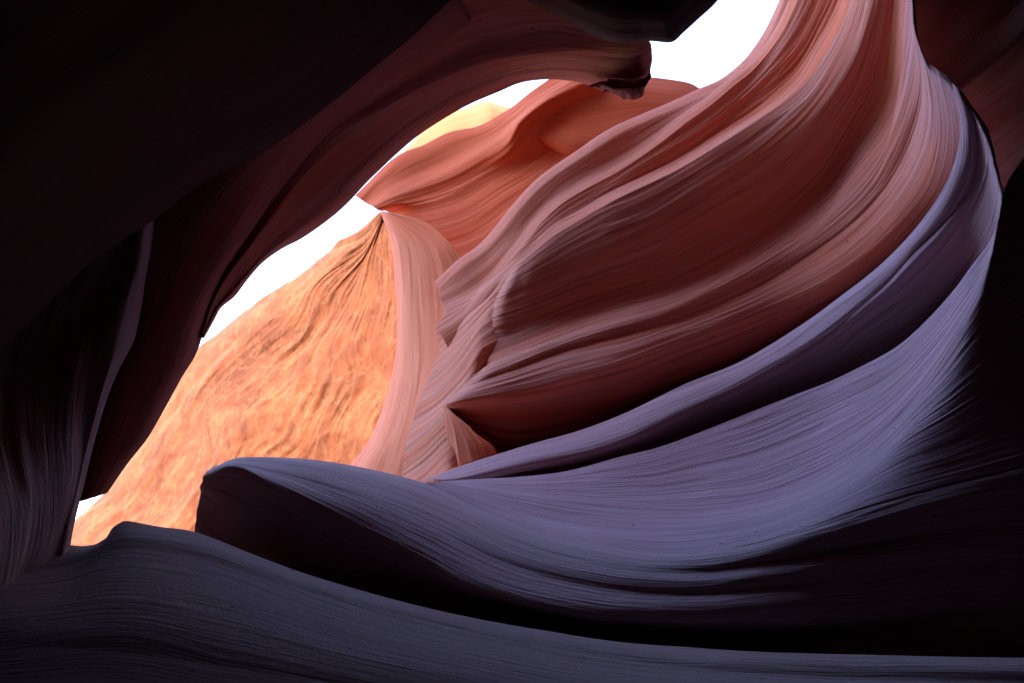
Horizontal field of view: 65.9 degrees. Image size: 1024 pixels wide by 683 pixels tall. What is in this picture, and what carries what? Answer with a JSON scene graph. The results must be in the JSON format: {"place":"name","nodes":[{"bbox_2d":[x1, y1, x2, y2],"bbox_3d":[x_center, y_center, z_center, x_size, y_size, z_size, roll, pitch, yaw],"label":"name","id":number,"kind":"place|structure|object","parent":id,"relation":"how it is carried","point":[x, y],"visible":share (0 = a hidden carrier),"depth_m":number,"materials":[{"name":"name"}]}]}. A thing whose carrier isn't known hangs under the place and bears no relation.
{"place":"outdoors","nodes":[
{"label":"outdoors","id":0,"kind":"place"},
{"bbox_2d":[75,0,778,519],"label":"sky","id":1,"kind":"structure","parent":0,"point":[713,46],"materials":[{"name":"white"}]},
{"bbox_2d":[405,102,509,150],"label":"butte","id":2,"kind":"object","parent":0,"point":[478,114],"visible":0.18,"depth_m":43.32,"materials":[{"name":"stone"}]},
{"bbox_3d":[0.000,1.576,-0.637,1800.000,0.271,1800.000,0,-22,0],"label":"ground","id":3,"kind":"structure","parent":0,"visible":0},
{"bbox_2d":[71,206,396,545],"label":"cliff","id":4,"kind":"structure","parent":3,"relation":"on","point":[304,370],"depth_m":26.14,"materials":[{"name":"stone"}]},
{"bbox_2d":[351,210,460,476],"bbox_3d":[-2.367,0.766,15.182,1.797,8.851,5.990,16,-27,-34],"label":"rock fin","id":5,"kind":"object","parent":3,"relation":"on","point":[426,255],"visible":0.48,"depth_m":14.26,"materials":[{"name":"stone"}]},
{"bbox_2d":[0,521,1023,682],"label":"rock ledge","id":6,"kind":"object","parent":3,"relation":"on","point":[128,602],"visible":0.97,"depth_m":2.56,"materials":[{"name":"stone"}]},
{"bbox_2d":[0,0,658,586],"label":"canyon wall","id":7,"kind":"structure","parent":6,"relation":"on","point":[174,174],"depth_m":3.17,"materials":[{"name":"stone"}]},
{"bbox_2d":[527,0,717,42],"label":"rock overhang","id":8,"kind":"object","parent":7,"relation":"attached to","point":[632,21],"visible":0.99,"depth_m":3.48,"materials":[{"name":"stone"}]},
{"bbox_2d":[180,455,1023,657],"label":"rock ridge","id":9,"kind":"object","parent":3,"relation":"on","point":[938,572],"visible":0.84,"depth_m":3.73,"materials":[{"name":"stone"}]},
{"bbox_2d":[915,0,1023,188],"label":"canyon wall","id":10,"kind":"structure","parent":3,"relation":"on","point":[967,34],"depth_m":7.15,"materials":[{"name":"red stone"}]},
{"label":"terrain","id":11,"kind":"structure","parent":0,"visible":0},
{"bbox_2d":[355,77,699,256],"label":"canyon wall","id":12,"kind":"structure","parent":11,"relation":"on","point":[461,191],"depth_m":17.58,"materials":[{"name":"stone"}]},
{"bbox_2d":[401,0,1023,552],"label":"canyon wall","id":13,"kind":"structure","parent":11,"relation":"on","point":[771,286],"depth_m":7.13,"materials":[{"name":"stone"}]}
]}

